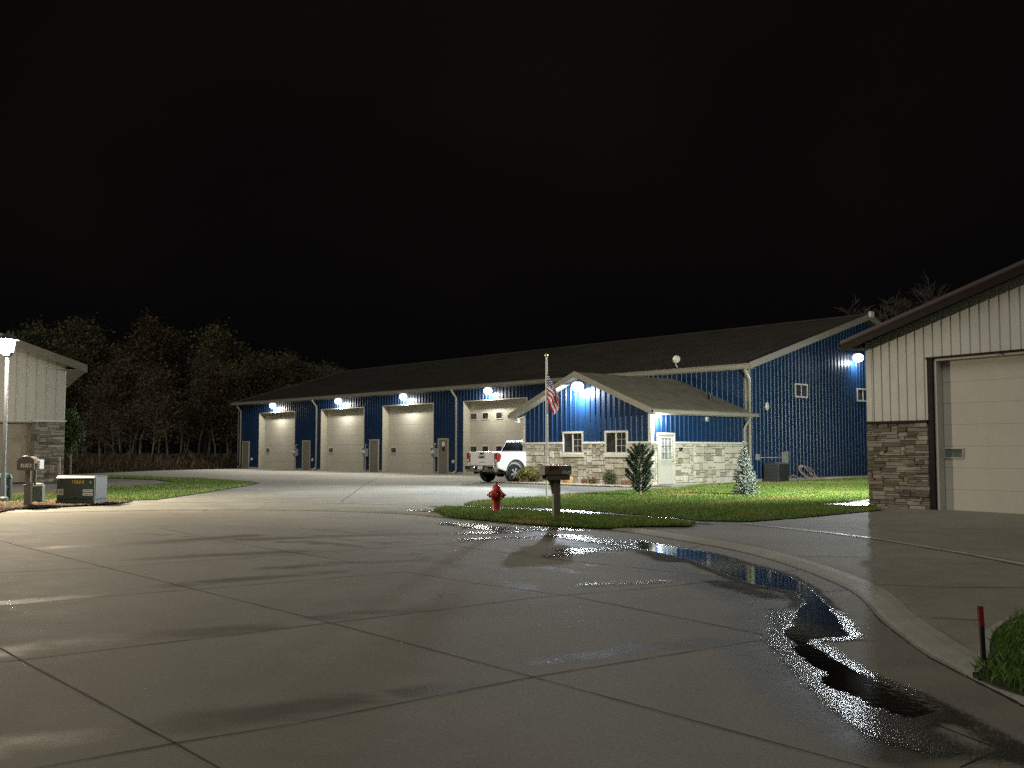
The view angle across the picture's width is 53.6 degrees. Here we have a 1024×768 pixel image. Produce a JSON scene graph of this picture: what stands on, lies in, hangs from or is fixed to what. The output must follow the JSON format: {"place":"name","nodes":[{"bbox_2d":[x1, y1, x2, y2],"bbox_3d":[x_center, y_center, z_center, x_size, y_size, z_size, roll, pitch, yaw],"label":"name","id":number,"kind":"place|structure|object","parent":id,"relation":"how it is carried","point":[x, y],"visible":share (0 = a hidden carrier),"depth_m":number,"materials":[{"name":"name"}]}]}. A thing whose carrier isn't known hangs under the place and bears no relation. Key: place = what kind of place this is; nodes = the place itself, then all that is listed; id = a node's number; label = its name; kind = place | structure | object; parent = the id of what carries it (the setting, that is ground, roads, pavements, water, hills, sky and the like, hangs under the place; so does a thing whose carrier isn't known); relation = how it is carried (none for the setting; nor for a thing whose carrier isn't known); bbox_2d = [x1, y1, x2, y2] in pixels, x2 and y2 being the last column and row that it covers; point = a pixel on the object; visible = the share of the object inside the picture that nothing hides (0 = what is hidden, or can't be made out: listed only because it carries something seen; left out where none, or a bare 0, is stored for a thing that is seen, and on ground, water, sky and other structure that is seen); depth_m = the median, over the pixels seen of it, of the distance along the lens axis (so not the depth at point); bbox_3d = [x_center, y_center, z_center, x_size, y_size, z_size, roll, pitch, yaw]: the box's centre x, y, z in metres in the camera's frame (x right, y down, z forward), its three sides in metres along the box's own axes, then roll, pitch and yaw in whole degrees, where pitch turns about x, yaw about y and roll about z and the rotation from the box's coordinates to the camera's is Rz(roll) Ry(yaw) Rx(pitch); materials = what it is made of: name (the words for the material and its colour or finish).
{"place":"outdoors","nodes":[
{"label":"outdoors","id":0,"kind":"place"},
{"bbox_2d":[1,474,258,500],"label":"lawn","id":1,"kind":"structure","parent":0,"point":[154,494],"depth_m":37.50,"materials":[{"name":"plant"}]},
{"bbox_2d":[0,473,12,498],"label":"utility pedestal","id":2,"kind":"object","parent":1,"relation":"on","point":[9,477],"visible":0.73,"depth_m":30.75,"materials":[{"name":"green metal"}]},
{"bbox_2d":[0,331,19,500],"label":"street lamp","id":3,"kind":"object","parent":1,"relation":"on","point":[8,340],"visible":0.94,"depth_m":30.46,"materials":[{"name":"white metal"}]},
{"bbox_2d":[0,510,1023,767],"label":"street","id":4,"kind":"structure","parent":0,"point":[222,638],"depth_m":7.95,"materials":[{"name":"concrete"}]},
{"bbox_2d":[0,507,1023,704],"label":"kerb","id":5,"kind":"structure","parent":4,"relation":"on","point":[896,613],"depth_m":11.48,"materials":[{"name":"concrete"}]},
{"bbox_2d":[973,611,1022,679],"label":"kerb","id":6,"kind":"structure","parent":5,"relation":"on","point":[988,632],"depth_m":8.05,"materials":[{"name":"concrete"}]},
{"bbox_2d":[581,580,670,585],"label":"water","id":7,"kind":"structure","parent":4,"relation":"on","point":[625,582],"depth_m":12.31,"materials":[{"name":"liquid"}]},
{"bbox_2d":[0,0,1023,453],"label":"sky","id":8,"kind":"structure","parent":0,"point":[359,184],"materials":[{"name":"black"}]},
{"bbox_2d":[12,468,1020,703],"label":"driveway","id":9,"kind":"structure","parent":0,"point":[285,488],"depth_m":37.91,"materials":[{"name":"concrete"}]},
{"bbox_2d":[0,333,87,483],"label":"workshop","id":10,"kind":"structure","parent":9,"relation":"on","point":[41,380],"depth_m":44.75,"materials":[{"name":"beige metal"}]},
{"bbox_2d":[0,423,30,481],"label":"garage door","id":11,"kind":"structure","parent":10,"relation":"in","point":[18,435],"depth_m":44.49,"materials":[{"name":"beige metal"}]},
{"bbox_2d":[56,456,60,483],"bbox_3d":[-19.910,3.876,44.478,0.176,1.400,0.173,0,-4,0],"label":"bollard","id":12,"kind":"object","parent":9,"relation":"on","point":[58,468],"visible":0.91,"depth_m":44.43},
{"bbox_2d":[63,448,242,474],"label":"dry grass","id":13,"kind":"structure","parent":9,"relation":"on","point":[88,464],"depth_m":72.02,"materials":[{"name":"brown plant"}]},
{"bbox_2d":[465,440,525,481],"bbox_3d":[0.700,3.615,47.562,6.100,1.915,2.560,4,-5,-44],"label":"pickup truck","id":14,"kind":"object","parent":9,"relation":"on","point":[508,460],"visible":0.59,"depth_m":45.68,"materials":[{"name":"white paint"}]},
{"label":"gravel bed","id":15,"kind":"structure","parent":9,"relation":"on","visible":0},
{"bbox_2d":[514,466,541,481],"bbox_3d":[0.781,4.031,45.221,1.387,0.863,1.239,0,-4,0],"label":"shrub","id":16,"kind":"object","parent":15,"relation":"on","point":[528,473],"visible":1,"depth_m":45.04,"materials":[{"name":"yellow plant"}]},
{"bbox_2d":[500,481,648,486],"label":"gravel","id":17,"kind":"structure","parent":15,"relation":"on","point":[577,484],"depth_m":42.57,"materials":[{"name":"grey gravel"}]},
{"bbox_2d":[602,469,616,483],"bbox_3d":[4.056,3.888,42.045,0.859,0.747,0.862,0,-4,0],"label":"shrub","id":18,"kind":"object","parent":15,"relation":"on","point":[608,476],"visible":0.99,"depth_m":41.89,"materials":[{"name":"green plant"}]},
{"bbox_2d":[621,480,634,484],"bbox_3d":[4.865,4.066,41.452,0.415,0.317,0.894,3,-5,-42],"label":"boulder","id":19,"kind":"object","parent":15,"relation":"on","point":[626,482],"visible":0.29,"depth_m":41.38,"materials":[{"name":"red stone"}]},
{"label":"mulch bed","id":20,"kind":"structure","parent":9,"relation":"on","visible":0},
{"bbox_2d":[17,456,43,504],"bbox_3d":[-13.302,2.775,27.976,0.535,1.585,0.655,1,-4,-8],"label":"mailbox","id":21,"kind":"object","parent":20,"relation":"on","point":[28,464],"visible":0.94,"depth_m":27.86,"materials":[{"name":"brown wood"}]},
{"bbox_2d":[17,456,33,469],"bbox_3d":[-13.306,2.164,27.712,0.450,0.400,0.052,1,-4,-8],"label":"box door","id":22,"kind":"structure","parent":21,"relation":"in","point":[24,462],"depth_m":27.71,"materials":[{"name":"brown metal"}]},
{"bbox_2d":[32,483,44,501],"bbox_3d":[-13.790,3.221,29.478,0.319,0.680,0.320,1,-4,-10],"label":"utility pedestal","id":23,"kind":"object","parent":20,"relation":"on","point":[38,493],"visible":0.65,"depth_m":29.36,"materials":[{"name":"green metal"}]},
{"bbox_2d":[0,499,131,511],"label":"mulch","id":24,"kind":"object","parent":20,"relation":"on","point":[10,505],"visible":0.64,"depth_m":28.12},
{"bbox_2d":[55,475,107,505],"bbox_3d":[-12.293,3.095,28.973,1.135,0.970,0.830,0,-4,5],"label":"transformer box","id":25,"kind":"object","parent":20,"relation":"on","point":[88,489],"visible":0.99,"depth_m":28.61,"materials":[{"name":"metal"}]},
{"bbox_2d":[52,454,1023,706],"bbox_3d":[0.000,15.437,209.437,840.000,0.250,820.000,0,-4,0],"label":"ground","id":26,"kind":"structure","parent":0,"point":[176,455],"depth_m":335.41,"materials":[{"name":"soil"}]},
{"bbox_2d":[5,319,97,416],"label":"tree","id":27,"kind":"object","parent":26,"relation":"on","point":[37,337],"visible":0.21,"depth_m":93.76,"materials":[{"name":"green plant"}]},
{"bbox_2d":[64,405,85,474],"bbox_3d":[-21.168,2.897,48.498,1.535,3.840,1.582,0,-4,0],"label":"round tree","id":28,"kind":"object","parent":26,"relation":"on","point":[74,433],"visible":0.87,"depth_m":48.38,"materials":[{"name":"green plant"}]},
{"bbox_2d":[65,376,90,456],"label":"tree","id":29,"kind":"object","parent":26,"relation":"on","point":[72,397],"visible":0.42,"depth_m":93.00,"materials":[{"name":"green plant"}]},
{"bbox_2d":[43,312,137,454],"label":"tree","id":30,"kind":"object","parent":26,"relation":"on","point":[86,338],"visible":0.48,"depth_m":101.08,"materials":[{"name":"green plant"}]},
{"bbox_2d":[76,411,107,456],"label":"tree","id":31,"kind":"object","parent":26,"relation":"on","point":[88,438],"visible":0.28,"depth_m":88.20,"materials":[{"name":"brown plant"}]},
{"bbox_2d":[66,346,127,451],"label":"tree","id":32,"kind":"object","parent":26,"relation":"on","point":[95,381],"visible":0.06,"depth_m":113.25,"materials":[{"name":"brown plant"}]},
{"bbox_2d":[76,373,121,457],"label":"tree","id":33,"kind":"object","parent":26,"relation":"on","point":[104,392],"visible":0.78,"depth_m":84.89,"materials":[{"name":"green plant"}]},
{"bbox_2d":[78,351,136,453],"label":"tree","id":34,"kind":"object","parent":26,"relation":"on","point":[120,390],"visible":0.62,"depth_m":88.86,"materials":[{"name":"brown plant"}]},
{"bbox_2d":[78,341,137,454],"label":"tree","id":35,"kind":"object","parent":26,"relation":"on","point":[131,361],"visible":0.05,"depth_m":117.02,"materials":[{"name":"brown plant"}]},
{"bbox_2d":[80,393,146,456],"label":"tree","id":36,"kind":"object","parent":26,"relation":"on","point":[116,417],"visible":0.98,"depth_m":83.35,"materials":[{"name":"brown plant"}]},
{"bbox_2d":[110,347,141,455],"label":"tree","id":37,"kind":"object","parent":26,"relation":"on","point":[136,452],"visible":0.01,"depth_m":119.18,"materials":[{"name":"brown plant"}]},
{"bbox_2d":[102,395,155,453],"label":"tree","id":38,"kind":"object","parent":26,"relation":"on","point":[130,436],"visible":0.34,"depth_m":94.31,"materials":[{"name":"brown plant"}]},
{"bbox_2d":[100,307,195,456],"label":"tree","id":39,"kind":"object","parent":26,"relation":"on","point":[157,344],"visible":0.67,"depth_m":94.20,"materials":[{"name":"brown plant"}]},
{"bbox_2d":[117,358,181,458],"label":"tree","id":40,"kind":"object","parent":26,"relation":"on","point":[139,390],"visible":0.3,"depth_m":87.65,"materials":[{"name":"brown plant"}]},
{"bbox_2d":[128,358,179,458],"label":"tree","id":41,"kind":"object","parent":26,"relation":"on","point":[158,374],"visible":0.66,"depth_m":86.09,"materials":[{"name":"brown plant"}]},
{"bbox_2d":[129,362,182,452],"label":"tree","id":42,"kind":"object","parent":26,"relation":"on","point":[159,447],"visible":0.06,"depth_m":112.61,"materials":[{"name":"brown plant"}]},
{"bbox_2d":[119,379,193,456],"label":"tree","id":43,"kind":"object","parent":26,"relation":"on","point":[148,414],"visible":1,"depth_m":84.78,"materials":[{"name":"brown plant"}]},
{"bbox_2d":[166,359,204,457],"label":"tree","id":44,"kind":"object","parent":26,"relation":"on","point":[179,385],"visible":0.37,"depth_m":96.07,"materials":[{"name":"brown plant"}]},
{"bbox_2d":[159,401,213,455],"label":"tree","id":45,"kind":"object","parent":26,"relation":"on","point":[188,430],"visible":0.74,"depth_m":92.22,"materials":[{"name":"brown plant"}]},
{"bbox_2d":[169,359,210,454],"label":"tree","id":46,"kind":"object","parent":26,"relation":"on","point":[196,369],"visible":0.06,"depth_m":106.55,"materials":[{"name":"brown plant"}]},
{"bbox_2d":[167,360,243,456],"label":"tree","id":47,"kind":"object","parent":26,"relation":"on","point":[193,380],"visible":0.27,"depth_m":93.29,"materials":[{"name":"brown plant"}]},
{"bbox_2d":[178,353,242,457],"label":"tree","id":48,"kind":"object","parent":26,"relation":"on","point":[224,374],"visible":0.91,"depth_m":89.79,"materials":[{"name":"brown plant"}]},
{"bbox_2d":[187,408,233,456],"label":"tree","id":49,"kind":"object","parent":26,"relation":"on","point":[207,443],"visible":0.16,"depth_m":97.23,"materials":[{"name":"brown plant"}]},
{"bbox_2d":[191,388,235,457],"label":"tree","id":50,"kind":"object","parent":26,"relation":"on","point":[210,404],"visible":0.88,"depth_m":89.34,"materials":[{"name":"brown plant"}]},
{"bbox_2d":[198,372,236,455],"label":"tree","id":51,"kind":"object","parent":26,"relation":"on","point":[222,388],"visible":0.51,"depth_m":90.76,"materials":[{"name":"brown plant"}]},
{"bbox_2d":[203,389,237,456],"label":"tree","id":52,"kind":"object","parent":26,"relation":"on","point":[231,423],"visible":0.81,"depth_m":89.16,"materials":[{"name":"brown plant"}]},
{"bbox_2d":[191,356,254,458],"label":"tree","id":53,"kind":"object","parent":26,"relation":"on","point":[244,384],"visible":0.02,"depth_m":106.46,"materials":[{"name":"green plant"}]},
{"bbox_2d":[216,422,237,455],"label":"tree","id":54,"kind":"object","parent":26,"relation":"on","point":[230,439],"visible":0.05,"depth_m":99.58,"materials":[{"name":"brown plant"}]},
{"bbox_2d":[176,317,278,455],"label":"tree","id":55,"kind":"object","parent":26,"relation":"on","point":[218,341],"visible":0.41,"depth_m":113.86,"materials":[{"name":"green plant"}]},
{"bbox_2d":[220,360,248,458],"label":"tree","id":56,"kind":"object","parent":26,"relation":"on","point":[240,376],"visible":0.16,"depth_m":97.57,"materials":[{"name":"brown plant"}]},
{"bbox_2d":[233,348,288,397],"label":"tree","id":57,"kind":"object","parent":26,"relation":"on","point":[257,378],"visible":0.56,"depth_m":111.00,"materials":[{"name":"green plant"}]},
{"bbox_2d":[256,363,301,390],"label":"tree","id":58,"kind":"object","parent":26,"relation":"on","point":[289,382],"visible":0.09,"depth_m":118.55,"materials":[{"name":"green plant"}]},
{"bbox_2d":[266,347,318,384],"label":"tree","id":59,"kind":"object","parent":26,"relation":"on","point":[292,362],"visible":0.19,"depth_m":122.71,"materials":[{"name":"green plant"}]},
{"bbox_2d":[296,359,334,382],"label":"tree","id":60,"kind":"object","parent":26,"relation":"on","point":[313,372],"visible":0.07,"depth_m":128.93,"materials":[{"name":"green plant"}]},
{"bbox_2d":[312,358,337,375],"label":"tree","id":61,"kind":"object","parent":26,"relation":"on","point":[321,369],"visible":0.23,"depth_m":120.78,"materials":[{"name":"green plant"}]},
{"bbox_2d":[316,361,348,376],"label":"tree","id":62,"kind":"object","parent":26,"relation":"on","point":[335,370],"visible":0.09,"depth_m":124.23,"materials":[{"name":"green plant"}]},
{"bbox_2d":[230,311,881,481],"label":"metal building","id":63,"kind":"structure","parent":26,"relation":"on","point":[799,387],"depth_m":58.37,"materials":[{"name":"blue metal"}]},
{"bbox_2d":[242,441,249,467],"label":"entry door","id":64,"kind":"structure","parent":63,"relation":"in","point":[245,444],"depth_m":79.83,"materials":[{"name":"grey metal"}]},
{"bbox_2d":[264,412,294,468],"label":"garage door","id":65,"kind":"structure","parent":63,"relation":"in","point":[279,427],"depth_m":76.96,"materials":[{"name":"beige metal"}]},
{"bbox_2d":[302,440,310,469],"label":"entry door","id":66,"kind":"structure","parent":63,"relation":"in","point":[306,446],"depth_m":72.93,"materials":[{"name":"grey metal"}]},
{"bbox_2d":[326,408,363,470],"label":"garage door","id":67,"kind":"structure","parent":63,"relation":"in","point":[345,427],"depth_m":70.10,"materials":[{"name":"beige metal"}]},
{"bbox_2d":[369,439,378,471],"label":"entry door","id":68,"kind":"structure","parent":63,"relation":"in","point":[373,444],"depth_m":66.50,"materials":[{"name":"grey metal"}]},
{"bbox_2d":[388,404,432,472],"bbox_3d":[-6.249,3.482,64.218,0.080,4.284,5.408,3,-5,-42],"label":"garage door","id":69,"kind":"structure","parent":63,"relation":"in","point":[410,426],"depth_m":64.38,"materials":[{"name":"beige metal"}]},
{"bbox_2d":[438,438,448,473],"bbox_3d":[-4.142,4.337,61.023,0.058,2.120,1.040,3,-5,-42],"label":"entry door","id":70,"kind":"structure","parent":63,"relation":"in","point":[443,443],"depth_m":60.99,"materials":[{"name":"grey metal"}]},
{"bbox_2d":[470,399,526,473],"bbox_3d":[-0.655,3.067,57.966,0.080,4.284,5.508,3,-5,-42],"label":"garage door","id":71,"kind":"structure","parent":63,"relation":"in","point":[491,427],"depth_m":58.47,"materials":[{"name":"beige metal"}]},
{"bbox_2d":[795,383,807,397],"bbox_3d":[13.632,0.320,47.738,1.060,0.660,0.043,3,-5,-42],"label":"window","id":72,"kind":"structure","parent":63,"relation":"in","point":[801,390],"depth_m":47.72,"materials":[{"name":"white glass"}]},
{"bbox_2d":[789,465,817,479],"bbox_3d":[13.417,4.136,47.019,2.471,0.752,0.236,3,-5,-39],"label":"garden hose","id":73,"kind":"object","parent":63,"relation":"hanging from","point":[800,466],"visible":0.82,"depth_m":47.25,"materials":[{"name":"grey rubber"}]},
{"bbox_2d":[857,388,866,401],"bbox_3d":[17.836,0.568,51.482,1.170,0.660,0.043,3,-5,-42],"label":"window","id":74,"kind":"structure","parent":63,"relation":"in","point":[861,393],"depth_m":51.39,"materials":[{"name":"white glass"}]},
{"bbox_2d":[508,371,758,487],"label":"office wing","id":75,"kind":"structure","parent":26,"relation":"on","point":[686,432],"depth_m":43.13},
{"bbox_2d":[561,431,584,456],"bbox_3d":[2.637,2.614,43.906,0.120,1.099,1.363,3,-5,-42],"label":"window","id":76,"kind":"structure","parent":75,"relation":"in","point":[572,446],"depth_m":43.89,"materials":[{"name":"white glass"}]},
{"bbox_2d":[603,431,628,456],"bbox_3d":[4.315,2.490,42.027,0.120,1.099,1.381,3,-5,-42],"label":"window","id":77,"kind":"structure","parent":75,"relation":"in","point":[615,441],"depth_m":42.02,"materials":[{"name":"white glass"}]},
{"bbox_2d":[656,433,675,484],"bbox_3d":[6.277,3.029,41.164,1.109,2.102,0.150,3,-5,-42],"label":"entry door","id":78,"kind":"structure","parent":75,"relation":"in","point":[666,455],"depth_m":41.17,"materials":[{"name":"metal"}]},
{"bbox_2d":[834,295,895,319],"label":"tree","id":79,"kind":"object","parent":26,"relation":"on","point":[867,311],"visible":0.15,"depth_m":91.36,"materials":[{"name":"brown plant"}]},
{"bbox_2d":[874,289,918,320],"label":"tree","id":80,"kind":"object","parent":26,"relation":"on","point":[886,317],"visible":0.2,"depth_m":97.20,"materials":[{"name":"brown plant"}]},
{"bbox_2d":[884,283,934,312],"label":"tree","id":81,"kind":"object","parent":26,"relation":"on","point":[894,302],"visible":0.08,"depth_m":103.82,"materials":[{"name":"brown plant"}]},
{"bbox_2d":[903,269,951,308],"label":"tree","id":82,"kind":"object","parent":26,"relation":"on","point":[926,294],"visible":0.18,"depth_m":88.05,"materials":[{"name":"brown plant"}]},
{"bbox_2d":[838,260,1023,513],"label":"workshop","id":83,"kind":"structure","parent":26,"relation":"on","point":[945,397],"depth_m":25.42,"materials":[{"name":"metal"}]},
{"bbox_2d":[942,355,1023,513],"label":"garage door","id":84,"kind":"structure","parent":83,"relation":"in","point":[983,398],"depth_m":24.75,"materials":[{"name":"metal"}]},
{"bbox_2d":[434,505,695,528],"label":"lawn","id":85,"kind":"structure","parent":0,"point":[540,524],"depth_m":22.00,"materials":[{"name":"plant"}]},
{"bbox_2d":[487,482,505,511],"bbox_3d":[-0.387,2.806,24.857,0.385,0.815,0.392,2,-4,-27],"label":"fire hydrant","id":86,"kind":"object","parent":85,"relation":"on","point":[495,495],"visible":0.82,"depth_m":24.77,"materials":[{"name":"red metal"}]},
{"bbox_2d":[539,465,570,516],"bbox_3d":[0.965,2.548,22.744,0.690,1.455,0.318,2,-4,-23],"label":"mailbox","id":87,"kind":"object","parent":85,"relation":"on","point":[553,475],"visible":0.95,"depth_m":22.70,"materials":[{"name":"brown metal"}]},
{"bbox_2d":[539,465,545,474],"bbox_3d":[0.669,1.924,22.665,0.047,0.220,0.310,2,-4,-23],"label":"box door","id":88,"kind":"structure","parent":87,"relation":"in","point":[542,469],"depth_m":22.64,"materials":[{"name":"brown metal"}]},
{"bbox_2d":[108,476,1023,619],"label":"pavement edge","id":89,"kind":"object","parent":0,"point":[965,553],"visible":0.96,"depth_m":16.96,"materials":[{"name":"grey concrete"}]},
{"bbox_2d":[435,505,710,523],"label":"sidewalk","id":90,"kind":"structure","parent":0,"point":[699,522],"depth_m":24.61,"materials":[{"name":"concrete"}]},
{"bbox_2d":[489,507,628,515],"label":"water","id":91,"kind":"structure","parent":90,"relation":"on","point":[563,511],"depth_m":25.31,"materials":[{"name":"liquid"}]},
{"bbox_2d":[464,477,881,520],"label":"lawn","id":92,"kind":"structure","parent":0,"point":[706,507],"depth_m":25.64,"materials":[{"name":"plant"}]},
{"bbox_2d":[544,353,547,497],"bbox_3d":[1.071,1.349,31.462,0.124,4.631,0.121,0,-4,0],"label":"flagpole","id":93,"kind":"object","parent":92,"relation":"on","point":[546,355],"visible":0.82,"depth_m":31.43,"materials":[{"name":"silver metal"}]},
{"bbox_2d":[546,373,558,414],"bbox_3d":[1.263,0.299,31.482,0.407,1.368,0.261,0,-4,0],"label":"flag","id":94,"kind":"object","parent":93,"relation":"hanging from","point":[552,396],"visible":1,"depth_m":31.46,"materials":[{"name":"fabric"}]},
{"bbox_2d":[624,442,654,494],"bbox_3d":[4.223,2.823,33.511,1.070,1.919,1.133,0,-4,0],"label":"pine tree","id":95,"kind":"object","parent":92,"relation":"on","point":[637,455],"visible":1,"depth_m":33.40,"materials":[{"name":"green plant"}]},
{"bbox_2d":[730,441,760,494],"bbox_3d":[7.573,2.792,33.246,0.927,1.919,0.898,1,-4,-20],"label":"spruce tree","id":96,"kind":"object","parent":92,"relation":"on","point":[744,478],"visible":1,"depth_m":33.09,"materials":[{"name":"green plant"}]},
{"bbox_2d":[762,462,790,482],"bbox_3d":[11.795,3.984,45.140,1.150,1.015,1.014,3,-5,-42],"label":"air conditioner","id":97,"kind":"object","parent":92,"relation":"on","point":[776,471],"visible":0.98,"depth_m":44.74,"materials":[{"name":"metal"}]},
{"bbox_2d":[831,502,867,504],"bbox_3d":[9.559,3.257,27.534,1.953,0.012,1.167,2,-4,-30],"label":"concrete pad","id":98,"kind":"object","parent":92,"relation":"on","point":[862,503],"visible":0.64,"depth_m":27.73,"materials":[{"name":"white concrete"}]},
{"bbox_2d":[407,509,1023,767],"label":"water","id":99,"kind":"structure","parent":0,"point":[895,711],"depth_m":7.68,"materials":[{"name":"liquid"}]},
{"bbox_2d":[658,508,1023,675],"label":"side driveway","id":100,"kind":"structure","parent":0,"point":[962,587],"depth_m":15.15,"materials":[{"name":"concrete"}]},
{"bbox_2d":[970,607,1023,694],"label":"lawn","id":101,"kind":"structure","parent":0,"point":[1011,688],"depth_m":6.99,"materials":[{"name":"plant"}]},
{"bbox_2d":[977,606,1003,663],"bbox_3d":[3.455,1.935,7.311,0.169,0.655,0.036,0,-4,4],"label":"marker stake","id":102,"kind":"object","parent":101,"relation":"on","point":[980,615],"visible":0.6,"depth_m":7.31,"materials":[{"name":"plastic"}]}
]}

